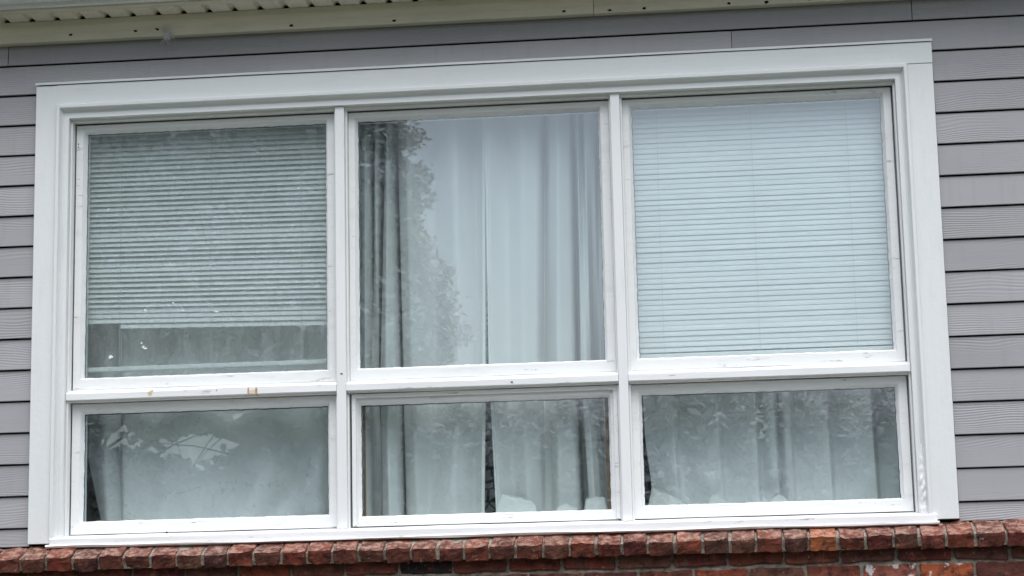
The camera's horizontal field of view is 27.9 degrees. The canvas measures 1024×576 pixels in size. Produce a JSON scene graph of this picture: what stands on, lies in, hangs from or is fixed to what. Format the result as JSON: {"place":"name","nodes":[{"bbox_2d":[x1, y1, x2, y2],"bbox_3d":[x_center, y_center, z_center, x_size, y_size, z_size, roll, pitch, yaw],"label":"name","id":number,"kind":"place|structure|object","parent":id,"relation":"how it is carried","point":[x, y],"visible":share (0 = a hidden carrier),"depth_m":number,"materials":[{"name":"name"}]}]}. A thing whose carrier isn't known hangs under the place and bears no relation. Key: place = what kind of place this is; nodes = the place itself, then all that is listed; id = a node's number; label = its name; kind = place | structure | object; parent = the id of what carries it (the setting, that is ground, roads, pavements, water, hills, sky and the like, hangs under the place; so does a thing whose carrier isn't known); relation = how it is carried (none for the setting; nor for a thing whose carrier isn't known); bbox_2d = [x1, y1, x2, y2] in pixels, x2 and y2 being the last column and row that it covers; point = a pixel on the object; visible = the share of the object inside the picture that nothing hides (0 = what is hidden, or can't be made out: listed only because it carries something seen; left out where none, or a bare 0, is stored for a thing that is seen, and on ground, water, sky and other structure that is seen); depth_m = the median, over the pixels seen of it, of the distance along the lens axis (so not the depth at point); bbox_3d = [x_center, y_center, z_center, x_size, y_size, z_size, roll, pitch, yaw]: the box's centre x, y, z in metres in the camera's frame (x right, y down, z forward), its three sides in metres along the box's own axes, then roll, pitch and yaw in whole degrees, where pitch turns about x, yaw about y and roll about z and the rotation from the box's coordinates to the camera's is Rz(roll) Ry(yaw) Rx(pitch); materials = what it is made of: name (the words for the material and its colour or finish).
{"place":"outdoors","nodes":[
{"label":"outdoors","id":0,"kind":"place"},
{"bbox_2d":[86,365,91,521],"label":"room wall","id":1,"kind":"structure","parent":0,"point":[89,501],"depth_m":11.41,"materials":[{"name":"paint"}]},
{"bbox_2d":[92,224,910,521],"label":"room wall","id":2,"kind":"structure","parent":0,"point":[96,514],"depth_m":11.19,"materials":[{"name":"paint"}]},
{"label":"lawn","id":3,"kind":"structure","parent":0,"visible":0},
{"bbox_2d":[0,0,1023,548],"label":"siding wall","id":4,"kind":"structure","parent":3,"relation":"on","point":[978,66],"depth_m":7.78,"materials":[{"name":"grey plastic"}]},
{"bbox_2d":[0,0,899,46],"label":"roof eave","id":5,"kind":"object","parent":4,"relation":"attached to","point":[34,22],"visible":1,"depth_m":7.92,"materials":[{"name":"beige metal"}]},
{"bbox_2d":[152,24,174,43],"bbox_3d":[-1.350,-1.000,7.993,0.098,0.120,0.038,-2,-10,6],"label":"cobweb","id":6,"kind":"object","parent":5,"relation":"attached to","point":[170,35],"visible":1,"depth_m":7.99,"materials":[{"name":"fabric"}]},
{"bbox_2d":[28,38,958,548],"bbox_3d":[-0.108,0.050,7.865,3.446,1.815,0.369,-2,-10,6],"label":"window","id":7,"kind":"structure","parent":4,"relation":"attached to","point":[344,388],"depth_m":7.75,"materials":[{"name":"white paint"}]},
{"bbox_2d":[87,126,326,372],"bbox_3d":[-1.176,-0.175,8.016,0.967,0.984,0.028,-2,-10,6],"label":"venetian blind","id":8,"kind":"object","parent":7,"relation":"attached to","point":[249,310],"visible":0.86,"depth_m":8.02,"materials":[{"name":"plastic"}]},
{"bbox_2d":[88,127,328,520],"bbox_3d":[-1.175,0.118,8.142,1.071,1.668,0.090,-2,-10,3],"label":"curtain","id":9,"kind":"object","parent":7,"relation":"hanging from","point":[214,464],"visible":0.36,"depth_m":8.08,"materials":[{"name":"fabric"}]},
{"bbox_2d":[359,118,486,515],"bbox_3d":[-0.334,0.079,8.026,0.536,1.668,0.188,-2,-10,6],"label":"curtain","id":10,"kind":"object","parent":7,"relation":"hanging from","point":[423,247],"visible":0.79,"depth_m":8.00,"materials":[{"name":"fabric"}]},
{"bbox_2d":[484,113,607,512],"bbox_3d":[0.153,0.059,7.975,0.483,1.668,0.220,-2,-10,6],"label":"curtain","id":11,"kind":"object","parent":7,"relation":"hanging from","point":[544,266],"visible":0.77,"depth_m":7.94,"materials":[{"name":"fabric"}]},
{"bbox_2d":[632,100,892,358],"bbox_3d":[0.939,-0.245,7.809,0.960,1.010,0.028,-2,-10,6],"label":"venetian blind","id":12,"kind":"object","parent":7,"relation":"attached to","point":[760,227],"visible":0.9,"depth_m":7.80,"materials":[{"name":"plastic"}]},
{"bbox_2d":[640,88,914,504],"bbox_3d":[0.975,0.026,7.894,1.035,1.668,0.120,-2,-10,6],"label":"curtain","id":13,"kind":"object","parent":7,"relation":"hanging from","point":[833,445],"visible":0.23,"depth_m":7.82,"materials":[{"name":"fabric"}]},
{"bbox_2d":[0,519,1023,575],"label":"brick wall","id":14,"kind":"structure","parent":3,"relation":"on","point":[976,548],"depth_m":7.45,"materials":[{"name":"red brick"}]},
{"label":"room floor","id":15,"kind":"structure","parent":0,"visible":0},
{"bbox_2d":[485,300,495,512],"bbox_3d":[-0.065,0.761,7.921,0.310,2.000,0.025,-2,-10,6],"label":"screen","id":16,"kind":"object","parent":15,"relation":"on","point":[490,504],"visible":0.02,"depth_m":7.93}
]}

